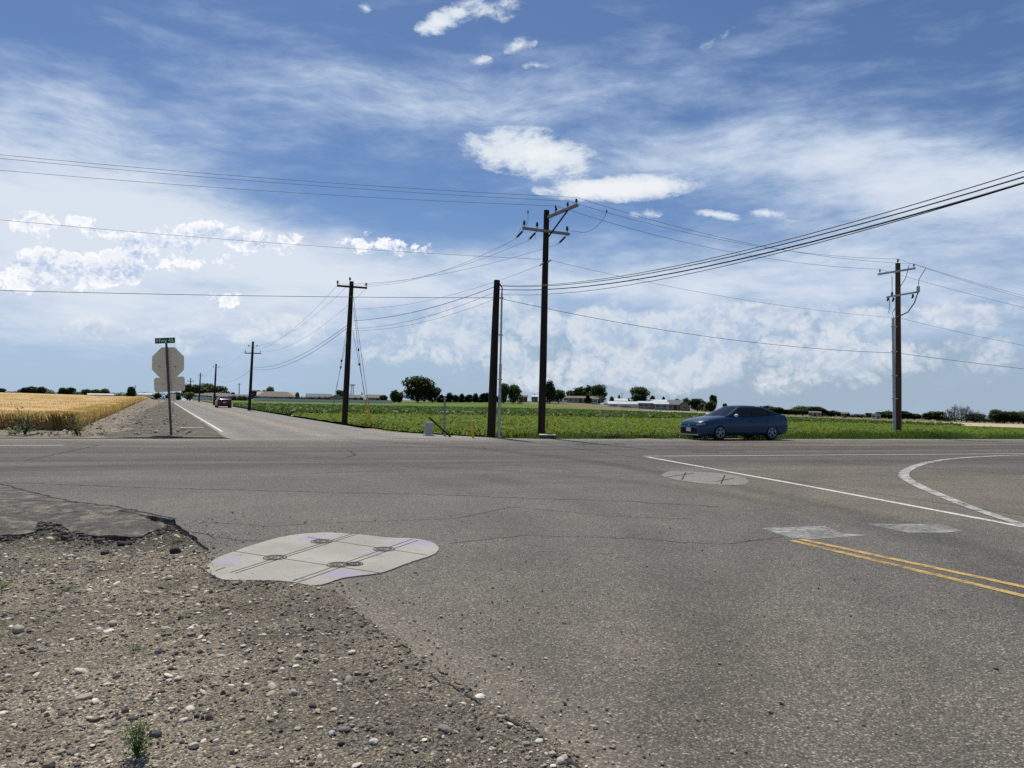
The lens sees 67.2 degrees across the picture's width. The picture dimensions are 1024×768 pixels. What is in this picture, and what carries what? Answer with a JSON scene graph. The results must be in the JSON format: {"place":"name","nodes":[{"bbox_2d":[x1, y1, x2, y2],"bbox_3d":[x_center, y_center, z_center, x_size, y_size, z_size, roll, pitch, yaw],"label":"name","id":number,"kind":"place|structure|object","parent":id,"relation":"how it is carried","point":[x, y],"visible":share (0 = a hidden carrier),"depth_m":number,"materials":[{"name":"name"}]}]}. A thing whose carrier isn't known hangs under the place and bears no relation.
{"place":"outdoors","nodes":[
{"label":"outdoors","id":0,"kind":"place"},
{"bbox_2d":[0,430,50,438],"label":"field margin","id":1,"kind":"object","parent":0,"point":[16,435],"visible":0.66,"depth_m":28.36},
{"bbox_2d":[0,422,32,434],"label":"weed","id":2,"kind":"object","parent":1,"relation":"on","point":[18,430],"visible":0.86,"depth_m":27.42,"materials":[{"name":"green plant"}]},
{"bbox_2d":[0,392,149,430],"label":"wheat field","id":3,"kind":"structure","parent":0,"point":[52,401],"depth_m":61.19,"materials":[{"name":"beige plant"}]},
{"bbox_2d":[0,399,164,437],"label":"dirt verge","id":4,"kind":"structure","parent":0,"point":[149,403],"depth_m":35.79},
{"bbox_2d":[9,407,41,433],"bbox_3d":[-17.600,1.299,27.973,1.113,1.152,0.915,2,-1,-42],"label":"weed","id":5,"kind":"object","parent":4,"relation":"on","point":[26,429],"visible":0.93,"depth_m":27.88,"materials":[{"name":"green plant"}]},
{"bbox_2d":[64,415,92,435],"bbox_3d":[-15.753,1.516,28.049,0.831,0.778,0.887,0,-2,44],"label":"weed","id":6,"kind":"object","parent":4,"relation":"on","point":[76,430],"visible":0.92,"depth_m":27.94,"materials":[{"name":"green plant"}]},
{"bbox_2d":[1,404,194,435],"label":"verge stones","id":7,"kind":"object","parent":4,"relation":"on","point":[101,433],"visible":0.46,"depth_m":33.67,"materials":[{"name":"grey gravel"}]},
{"bbox_2d":[100,400,230,438],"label":"gravel strip","id":8,"kind":"object","parent":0,"point":[190,420],"visible":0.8,"depth_m":36.37,"materials":[{"name":"grey gravel"}]},
{"bbox_2d":[152,337,184,434],"bbox_3d":[-12.972,0.201,29.021,1.267,3.928,0.136,1,-1,0],"label":"stop sign","id":9,"kind":"object","parent":8,"relation":"on","point":[167,365],"visible":1,"depth_m":29.08,"materials":[{"name":"metal"}]},
{"bbox_2d":[0,523,587,767],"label":"gravel shoulder","id":10,"kind":"object","parent":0,"point":[293,740],"visible":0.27,"depth_m":4.33,"materials":[{"name":"grey gravel"}]},
{"bbox_2d":[12,624,24,632],"bbox_3d":[-3.337,1.662,5.211,0.069,0.069,0.134,2,-2,-43],"label":"stone","id":11,"kind":"object","parent":10,"relation":"on","point":[17,628],"visible":0.94,"depth_m":5.17,"materials":[{"name":"white stone"}]},
{"bbox_2d":[0,485,174,540],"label":"broken asphalt lip","id":12,"kind":"object","parent":10,"relation":"on","point":[24,515],"visible":0.9,"depth_m":10.04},
{"bbox_2d":[0,521,181,547],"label":"asphalt rubble","id":13,"kind":"object","parent":10,"relation":"on","point":[65,536],"visible":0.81,"depth_m":8.88,"materials":[{"name":"grey asphalt"}]},
{"bbox_2d":[120,711,160,758],"bbox_3d":[-1.653,1.555,3.401,0.170,0.199,0.168,1,-1,0],"label":"weed","id":14,"kind":"object","parent":10,"relation":"on","point":[136,748],"visible":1,"depth_m":3.39,"materials":[{"name":"green plant"}]},
{"bbox_2d":[149,729,161,737],"bbox_3d":[-1.679,1.647,3.626,0.057,0.044,0.055,1,-1,4],"label":"stone","id":15,"kind":"object","parent":10,"relation":"on","point":[156,734],"visible":0.78,"depth_m":3.61,"materials":[{"name":"grey stone"}]},
{"bbox_2d":[169,547,180,553],"bbox_3d":[-3.450,1.716,7.899,0.113,0.084,0.069,1,-1,-22],"label":"stone","id":16,"kind":"object","parent":10,"relation":"on","point":[175,550],"visible":0.77,"depth_m":7.88,"materials":[{"name":"grey stone"}]},
{"bbox_2d":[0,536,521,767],"bbox_3d":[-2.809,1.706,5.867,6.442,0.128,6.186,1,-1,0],"label":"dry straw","id":17,"kind":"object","parent":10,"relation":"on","point":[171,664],"visible":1,"depth_m":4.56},
{"bbox_2d":[429,673,580,767],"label":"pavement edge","id":18,"kind":"object","parent":10,"relation":"on","point":[513,721],"visible":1,"depth_m":3.86,"materials":[{"name":"grey asphalt"}]},
{"bbox_2d":[172,400,510,438],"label":"side street","id":19,"kind":"structure","parent":0,"point":[237,426],"depth_m":38.24,"materials":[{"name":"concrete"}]},
{"bbox_2d":[214,396,231,407],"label":"red car","id":20,"kind":"object","parent":19,"relation":"on","point":[223,401],"visible":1,"depth_m":96.11,"materials":[{"name":"red paint"}]},
{"bbox_2d":[192,400,616,410],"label":"distant crop field","id":21,"kind":"structure","parent":0,"point":[476,404],"depth_m":193.59,"materials":[{"name":"green plant"}]},
{"bbox_2d":[15,428,890,438],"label":"roadside dirt","id":22,"kind":"structure","parent":0,"point":[379,429],"depth_m":32.67,"materials":[{"name":"brown soil"}]},
{"bbox_2d":[423,422,433,435],"bbox_3d":[-3.534,1.894,32.567,0.420,0.584,0.360,1,-1,0],"label":"utility pedestal","id":23,"kind":"object","parent":22,"relation":"on","point":[428,428],"visible":0.98,"depth_m":32.44,"materials":[{"name":"grey plastic"}]},
{"bbox_2d":[444,396,445,435],"bbox_3d":[-2.818,1.393,32.234,0.109,1.783,0.094,0,-1,22],"label":"post","id":24,"kind":"object","parent":22,"relation":"on","point":[445,414],"visible":0.8,"depth_m":32.21,"materials":[{"name":"grey metal"}]},
{"bbox_2d":[487,280,503,437],"bbox_3d":[-0.672,-0.906,31.991,0.669,6.845,0.354,1,-1,13],"label":"utility pole","id":25,"kind":"object","parent":22,"relation":"on","point":[491,420],"visible":0.89,"depth_m":31.87,"materials":[{"name":"brown wood"}]},
{"bbox_2d":[0,290,463,297],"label":"overhead wire","id":26,"kind":"object","parent":25,"relation":"attached to","point":[248,295],"visible":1,"depth_m":29.55,"materials":[{"name":"black metal"}]},
{"bbox_2d":[353,287,492,320],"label":"overhead wire","id":27,"kind":"object","parent":25,"relation":"attached to","point":[427,308],"visible":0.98,"depth_m":36.78,"materials":[{"name":"black metal"}]},
{"bbox_2d":[499,170,1023,285],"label":"overhead wire","id":28,"kind":"object","parent":25,"relation":"attached to","point":[802,235],"visible":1,"depth_m":15.14,"materials":[{"name":"metal"}]},
{"bbox_2d":[500,182,1023,289],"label":"overhead wire","id":29,"kind":"object","parent":25,"relation":"attached to","point":[806,242],"visible":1,"depth_m":15.06,"materials":[{"name":"black metal"}]},
{"bbox_2d":[502,184,1021,294],"bbox_3d":[5.550,-3.341,16.520,0.016,1.172,33.161,1,-1,-21],"label":"overhead wire","id":30,"kind":"object","parent":25,"relation":"attached to","point":[803,246],"visible":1,"depth_m":15.22,"materials":[{"name":"black metal"}]},
{"bbox_2d":[505,176,1023,286],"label":"overhead wire","id":31,"kind":"object","parent":25,"relation":"attached to","point":[804,238],"visible":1,"depth_m":15.11,"materials":[{"name":"black metal"}]},
{"bbox_2d":[539,434,555,438],"bbox_3d":[1.457,2.164,31.671,0.660,0.192,0.460,1,-1,-3],"label":"meter vault","id":32,"kind":"object","parent":22,"relation":"on","point":[547,436],"visible":0.89,"depth_m":31.47,"materials":[{"name":"concrete"}]},
{"bbox_2d":[515,199,606,438],"bbox_3d":[1.868,-2.467,32.019,3.631,10.043,2.776,0,-1,22],"label":"utility pole","id":33,"kind":"object","parent":22,"relation":"on","point":[545,230],"visible":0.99,"depth_m":32.32,"materials":[{"name":"brown wood"}]},
{"bbox_2d":[6,220,526,258],"bbox_3d":[-18.154,-6.298,27.322,39.963,1.439,0.012,1,-1,-14],"label":"overhead wire","id":34,"kind":"object","parent":33,"relation":"attached to","point":[265,242],"visible":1,"depth_m":29.56,"materials":[{"name":"black metal"}]},
{"bbox_2d":[1,170,547,205],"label":"overhead wire","id":35,"kind":"object","parent":33,"relation":"attached to","point":[273,191],"visible":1,"depth_m":29.35,"materials":[{"name":"black metal"}]},
{"bbox_2d":[0,158,559,200],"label":"overhead wire","id":36,"kind":"object","parent":33,"relation":"attached to","point":[274,182],"visible":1,"depth_m":28.52,"materials":[{"name":"black metal"}]},
{"bbox_2d":[6,155,575,197],"bbox_3d":[-17.252,-8.191,25.962,40.633,1.172,0.013,1,-1,-13],"label":"overhead wire","id":37,"kind":"object","parent":33,"relation":"attached to","point":[282,179],"visible":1,"depth_m":27.90,"materials":[{"name":"black metal"}]},
{"bbox_2d":[557,206,865,268],"bbox_3d":[10.303,-6.541,35.605,18.573,1.237,0.013,1,-1,-24],"label":"overhead wire","id":38,"kind":"object","parent":33,"relation":"attached to","point":[704,246],"visible":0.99,"depth_m":34.78,"materials":[{"name":"black metal"}]},
{"bbox_2d":[555,261,892,317],"bbox_3d":[10.822,-4.285,35.993,19.768,1.357,0.012,1,-1,-22],"label":"overhead wire","id":39,"kind":"object","parent":33,"relation":"attached to","point":[718,295],"visible":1,"depth_m":35.51,"materials":[{"name":"black metal"}]},
{"bbox_2d":[291,412,1023,438],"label":"crop field","id":40,"kind":"structure","parent":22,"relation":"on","point":[484,434],"depth_m":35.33,"materials":[{"name":"green plant"}]},
{"bbox_2d":[475,428,1023,438],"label":"roadside grass","id":41,"kind":"structure","parent":22,"relation":"on","point":[926,434],"depth_m":36.24,"materials":[{"name":"green plant"}]},
{"bbox_2d":[877,259,925,431],"bbox_3d":[19.865,-1.712,39.503,2.543,9.451,0.573,1,-1,-7],"label":"utility pole","id":42,"kind":"object","parent":22,"relation":"on","point":[896,375],"visible":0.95,"depth_m":39.49,"materials":[{"name":"brown wood"}]},
{"bbox_2d":[499,298,887,352],"bbox_3d":[9.555,-2.576,35.710,21.701,1.551,0.021,1,-1,-20],"label":"overhead wire","id":43,"kind":"object","parent":42,"relation":"attached to","point":[694,334],"visible":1,"depth_m":35.24,"materials":[{"name":"black metal"}]},
{"bbox_2d":[569,201,882,258],"bbox_3d":[11.069,-6.740,35.389,19.694,0.825,0.013,1,-1,-26],"label":"overhead wire","id":44,"kind":"object","parent":42,"relation":"attached to","point":[724,240],"visible":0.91,"depth_m":34.40,"materials":[{"name":"black metal"}]},
{"bbox_2d":[576,197,909,263],"bbox_3d":[11.680,-6.670,35.188,20.593,0.953,0.013,1,-1,-27],"label":"overhead wire","id":45,"kind":"object","parent":42,"relation":"attached to","point":[730,239],"visible":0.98,"depth_m":33.80,"materials":[{"name":"black metal"}]},
{"bbox_2d":[0,439,1023,767],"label":"highway","id":46,"kind":"structure","parent":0,"point":[680,605],"depth_m":7.30,"materials":[{"name":"grey asphalt"}]},
{"bbox_2d":[1,484,175,518],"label":"crack","id":47,"kind":"object","parent":46,"relation":"on","point":[14,487],"visible":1,"depth_m":11.16,"materials":[{"name":"black asphalt"}]},
{"bbox_2d":[206,532,438,585],"bbox_3d":[-1.900,1.722,7.693,1.978,0.033,2.420,0,-1,20],"label":"concrete pad","id":48,"kind":"object","parent":46,"relation":"on","point":[307,560],"visible":0.91,"depth_m":7.56,"materials":[{"name":"grey concrete"}]},
{"bbox_2d":[263,555,286,559],"bbox_3d":[-2.317,1.694,7.534,0.226,0.006,0.226,1,-1,0],"label":"valve cover","id":49,"kind":"object","parent":48,"relation":"on","point":[273,557],"visible":1,"depth_m":7.53,"materials":[{"name":"metal"}]},
{"bbox_2d":[311,539,331,542],"bbox_3d":[-2.081,1.715,8.410,0.226,0.006,0.226,1,-1,0],"label":"valve cover","id":50,"kind":"object","parent":48,"relation":"on","point":[321,541],"visible":1,"depth_m":8.40,"materials":[{"name":"metal"}]},
{"bbox_2d":[327,562,349,566],"bbox_3d":[-1.636,1.699,7.259,0.216,0.006,0.216,1,-1,0],"label":"valve cover","id":51,"kind":"object","parent":48,"relation":"on","point":[337,564],"visible":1,"depth_m":7.26,"materials":[{"name":"metal"}]},
{"bbox_2d":[373,547,394,550],"bbox_3d":[-1.334,1.719,8.034,0.226,0.006,0.226,1,-1,0],"label":"valve cover","id":52,"kind":"object","parent":48,"relation":"on","point":[383,548],"visible":1,"depth_m":8.03,"materials":[{"name":"metal"}]},
{"bbox_2d":[39,483,717,506],"bbox_3d":[-2.877,1.800,12.774,12.233,0.001,0.420,1,-1,8],"label":"crack","id":53,"kind":"object","parent":46,"relation":"on","point":[385,493],"visible":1,"depth_m":12.74,"materials":[{"name":"black asphalt"}]},
{"bbox_2d":[184,507,1019,767],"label":"scattered grit","id":54,"kind":"object","parent":46,"relation":"on","point":[595,727],"visible":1,"depth_m":4.89,"materials":[{"name":"grey gravel"}]},
{"bbox_2d":[455,535,783,543],"bbox_3d":[1.284,1.789,8.871,3.991,0.001,0.547,1,-1,-4],"label":"crack","id":55,"kind":"object","parent":46,"relation":"on","point":[627,537],"visible":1,"depth_m":8.90,"materials":[{"name":"black asphalt"}]},
{"bbox_2d":[662,471,748,484],"bbox_3d":[4.077,1.979,16.325,1.720,0.001,2.857,1,-1,0],"label":"patch","id":56,"kind":"object","parent":46,"relation":"on","point":[703,477],"visible":1,"depth_m":16.22,"materials":[{"name":"grey concrete"}]},
{"bbox_2d":[680,405,787,439],"bbox_3d":[9.676,1.663,33.620,4.680,1.482,2.180,1,-1,-22],"label":"sedan","id":57,"kind":"object","parent":46,"relation":"on","point":[722,423],"visible":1,"depth_m":32.93,"materials":[{"name":"blue paint"}]},
{"bbox_2d":[762,526,861,538],"bbox_3d":[3.766,1.842,9.572,1.073,0.001,0.810,1,-1,-15],"label":"stop bar","id":58,"kind":"object","parent":46,"relation":"on","point":[789,529],"visible":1,"depth_m":9.59,"materials":[{"name":"white paint"}]},
{"bbox_2d":[726,454,918,455],"bbox_3d":[39.428,2.850,32.751,74.312,0.001,0.179,1,-1,-16],"label":"white line","id":59,"kind":"object","parent":46,"relation":"on","point":[771,455],"visible":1,"depth_m":24.04,"materials":[{"name":"paint"}]},
{"bbox_2d":[648,457,1023,527],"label":"white line","id":60,"kind":"object","parent":46,"relation":"on","point":[860,496],"visible":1,"depth_m":13.12,"materials":[{"name":"paint"}]},
{"bbox_2d":[791,540,1023,596],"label":"yellow line","id":61,"kind":"object","parent":46,"relation":"on","point":[964,581],"visible":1,"depth_m":7.33,"materials":[{"name":"paint"}]},
{"bbox_2d":[798,539,1023,587],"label":"yellow line","id":62,"kind":"object","parent":46,"relation":"on","point":[961,573],"visible":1,"depth_m":7.73,"materials":[{"name":"paint"}]},
{"bbox_2d":[889,524,955,532],"bbox_3d":[5.265,1.875,10.023,1.042,0.001,0.744,1,-1,0],"label":"stop bar","id":63,"kind":"object","parent":46,"relation":"on","point":[940,531],"visible":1,"depth_m":9.88,"materials":[{"name":"white paint"}]},
{"bbox_2d":[898,455,1023,526],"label":"white line","id":64,"kind":"object","parent":46,"relation":"on","point":[903,475],"visible":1,"depth_m":14.58,"materials":[{"name":"paint"}]},
{"bbox_2d":[0,0,1023,418],"label":"sky","id":65,"kind":"structure","parent":0,"point":[757,122],"materials":[{"name":"blue"}]},
{"bbox_2d":[208,398,1021,428],"bbox_3d":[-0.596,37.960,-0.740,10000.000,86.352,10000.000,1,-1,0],"label":"ground","id":66,"kind":"structure","parent":0,"point":[586,406],"depth_m":244.04,"materials":[{"name":"green plant"}]},
{"bbox_2d":[33,386,49,393],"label":"tree","id":67,"kind":"object","parent":66,"relation":"on","point":[41,390],"visible":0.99,"depth_m":398.64,"materials":[{"name":"green plant"}]},
{"bbox_2d":[126,387,135,396],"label":"tree","id":68,"kind":"object","parent":66,"relation":"on","point":[131,391],"visible":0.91,"depth_m":398.82,"materials":[{"name":"green plant"}]},
{"bbox_2d":[181,383,193,397],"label":"poplar tree","id":69,"kind":"object","parent":66,"relation":"on","point":[187,388],"visible":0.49,"depth_m":261.01,"materials":[{"name":"green plant"}]},
{"bbox_2d":[193,384,207,396],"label":"tree","id":70,"kind":"object","parent":66,"relation":"on","point":[202,389],"visible":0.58,"depth_m":264.06,"materials":[{"name":"green plant"}]},
{"bbox_2d":[213,364,217,404],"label":"utility pole","id":71,"kind":"object","parent":66,"relation":"on","point":[214,395],"visible":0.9,"depth_m":121.91,"materials":[{"name":"brown wood"}]},
{"bbox_2d":[204,393,229,397],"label":"house","id":72,"kind":"structure","parent":66,"relation":"on","point":[219,394],"depth_m":239.29,"materials":[{"name":"brown"}]},
{"bbox_2d":[207,385,227,392],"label":"tree","id":73,"kind":"object","parent":66,"relation":"on","point":[219,389],"visible":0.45,"depth_m":264.37,"materials":[{"name":"green plant"}]},
{"bbox_2d":[244,341,260,410],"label":"utility pole","id":74,"kind":"object","parent":66,"relation":"on","point":[252,353],"visible":0.93,"depth_m":81.92,"materials":[{"name":"brown wood"}]},
{"bbox_2d":[256,391,294,398],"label":"house","id":75,"kind":"structure","parent":66,"relation":"on","point":[275,395],"depth_m":231.14,"materials":[{"name":"brown"}]},
{"bbox_2d":[306,393,331,398],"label":"house","id":76,"kind":"structure","parent":66,"relation":"on","point":[314,396],"depth_m":237.14,"materials":[{"name":"grey"}]},
{"bbox_2d":[253,398,391,402],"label":"fence","id":77,"kind":"object","parent":66,"relation":"on","point":[318,400],"visible":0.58,"depth_m":215.93,"materials":[{"name":"plastic"}]},
{"bbox_2d":[330,277,371,426],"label":"utility pole","id":78,"kind":"object","parent":66,"relation":"on","point":[351,286],"visible":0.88,"depth_m":43.80,"materials":[{"name":"brown wood"}]},
{"bbox_2d":[365,395,385,399],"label":"house","id":79,"kind":"structure","parent":66,"relation":"on","point":[373,397],"depth_m":237.63,"materials":[{"name":"brown"}]},
{"bbox_2d":[389,389,399,402],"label":"tree","id":80,"kind":"object","parent":66,"relation":"on","point":[394,395],"visible":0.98,"depth_m":235.41,"materials":[{"name":"green plant"}]},
{"bbox_2d":[400,375,435,402],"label":"tree","id":81,"kind":"object","parent":66,"relation":"on","point":[418,389],"visible":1,"depth_m":233.04,"materials":[{"name":"green plant"}]},
{"bbox_2d":[423,387,441,402],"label":"tree","id":82,"kind":"object","parent":66,"relation":"on","point":[435,393],"visible":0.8,"depth_m":236.87,"materials":[{"name":"green plant"}]},
{"bbox_2d":[501,382,508,403],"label":"tree","id":83,"kind":"object","parent":66,"relation":"on","point":[504,391],"visible":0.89,"depth_m":224.11,"materials":[{"name":"green plant"}]},
{"bbox_2d":[507,383,521,403],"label":"tree","id":84,"kind":"object","parent":66,"relation":"on","point":[513,389],"visible":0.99,"depth_m":224.02,"materials":[{"name":"green plant"}]},
{"bbox_2d":[546,380,556,403],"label":"poplar tree","id":85,"kind":"object","parent":66,"relation":"on","point":[550,389],"visible":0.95,"depth_m":249.06,"materials":[{"name":"green plant"}]},
{"bbox_2d":[554,389,565,402],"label":"tree","id":86,"kind":"object","parent":66,"relation":"on","point":[560,395],"visible":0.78,"depth_m":253.82,"materials":[{"name":"green plant"}]},
{"bbox_2d":[573,386,586,395],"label":"tree","id":87,"kind":"object","parent":66,"relation":"on","point":[580,390],"visible":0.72,"depth_m":298.77,"materials":[{"name":"green plant"}]},
{"bbox_2d":[564,396,597,403],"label":"house","id":88,"kind":"structure","parent":66,"relation":"on","point":[574,399],"depth_m":281.14,"materials":[{"name":"brown"}]},
{"bbox_2d":[587,384,607,403],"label":"tree","id":89,"kind":"object","parent":66,"relation":"on","point":[598,390],"visible":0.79,"depth_m":290.61,"materials":[{"name":"green plant"}]},
{"bbox_2d":[232,402,970,425],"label":"dark crop field","id":90,"kind":"structure","parent":66,"relation":"on","point":[290,412],"depth_m":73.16,"materials":[{"name":"green plant"}]},
{"bbox_2d":[608,401,637,406],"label":"arched shed","id":91,"kind":"structure","parent":66,"relation":"on","point":[620,403],"depth_m":246.42,"materials":[{"name":"white metal"}]},
{"bbox_2d":[628,386,650,401],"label":"tree","id":92,"kind":"object","parent":66,"relation":"on","point":[641,393],"visible":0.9,"depth_m":260.55,"materials":[{"name":"green plant"}]},
{"bbox_2d":[637,401,654,408],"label":"shed","id":93,"kind":"structure","parent":66,"relation":"on","point":[645,404],"depth_m":236.52,"materials":[{"name":"blue metal"}]},
{"bbox_2d":[653,402,668,409],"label":"shed","id":94,"kind":"structure","parent":66,"relation":"on","point":[661,405],"depth_m":232.96,"materials":[{"name":"white metal"}]},
{"bbox_2d":[667,400,682,410],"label":"house","id":95,"kind":"structure","parent":66,"relation":"on","point":[673,405],"depth_m":245.75,"materials":[{"name":"grey"}]},
{"bbox_2d":[679,402,689,410],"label":"house","id":96,"kind":"structure","parent":66,"relation":"on","point":[684,406],"depth_m":242.40,"materials":[{"name":"grey"}]},
{"bbox_2d":[686,398,704,411],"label":"tree","id":97,"kind":"object","parent":66,"relation":"on","point":[693,403],"visible":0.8,"depth_m":233.88,"materials":[{"name":"green plant"}]},
{"bbox_2d":[704,401,716,411],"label":"tree","id":98,"kind":"object","parent":66,"relation":"on","point":[712,405],"visible":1,"depth_m":229.22,"materials":[{"name":"green plant"}]},
{"bbox_2d":[792,405,810,415],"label":"tree","id":99,"kind":"object","parent":66,"relation":"on","point":[803,411],"visible":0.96,"depth_m":327.81,"materials":[{"name":"green plant"}]},
{"bbox_2d":[804,406,825,414],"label":"tree","id":100,"kind":"object","parent":66,"relation":"on","point":[816,408],"visible":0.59,"depth_m":327.24,"materials":[{"name":"green plant"}]},
{"bbox_2d":[809,411,821,416],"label":"house","id":101,"kind":"structure","parent":66,"relation":"on","point":[814,413],"depth_m":315.63,"materials":[{"name":"grey"}]},
{"bbox_2d":[922,412,937,420],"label":"tree","id":102,"kind":"object","parent":66,"relation":"on","point":[927,416],"visible":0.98,"depth_m":328.80,"materials":[{"name":"green plant"}]},
{"bbox_2d":[928,411,946,420],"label":"tree","id":103,"kind":"object","parent":66,"relation":"on","point":[939,414],"visible":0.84,"depth_m":327.79,"materials":[{"name":"green plant"}]},
{"bbox_2d":[987,409,1005,422],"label":"tree","id":104,"kind":"object","parent":66,"relation":"on","point":[996,414],"visible":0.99,"depth_m":328.46,"materials":[{"name":"green plant"}]},
{"bbox_2d":[1001,411,1013,423],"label":"tree","id":105,"kind":"object","parent":66,"relation":"on","point":[1007,416],"visible":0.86,"depth_m":328.19,"materials":[{"name":"green plant"}]},
{"bbox_2d":[1010,411,1020,423],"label":"tree","id":106,"kind":"object","parent":66,"relation":"on","point":[1015,416],"visible":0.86,"depth_m":328.66,"materials":[{"name":"green plant"}]},
{"bbox_2d":[628,410,1023,427],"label":"stubble field","id":107,"kind":"structure","parent":0,"point":[997,425],"depth_m":170.68,"materials":[{"name":"beige plant"}]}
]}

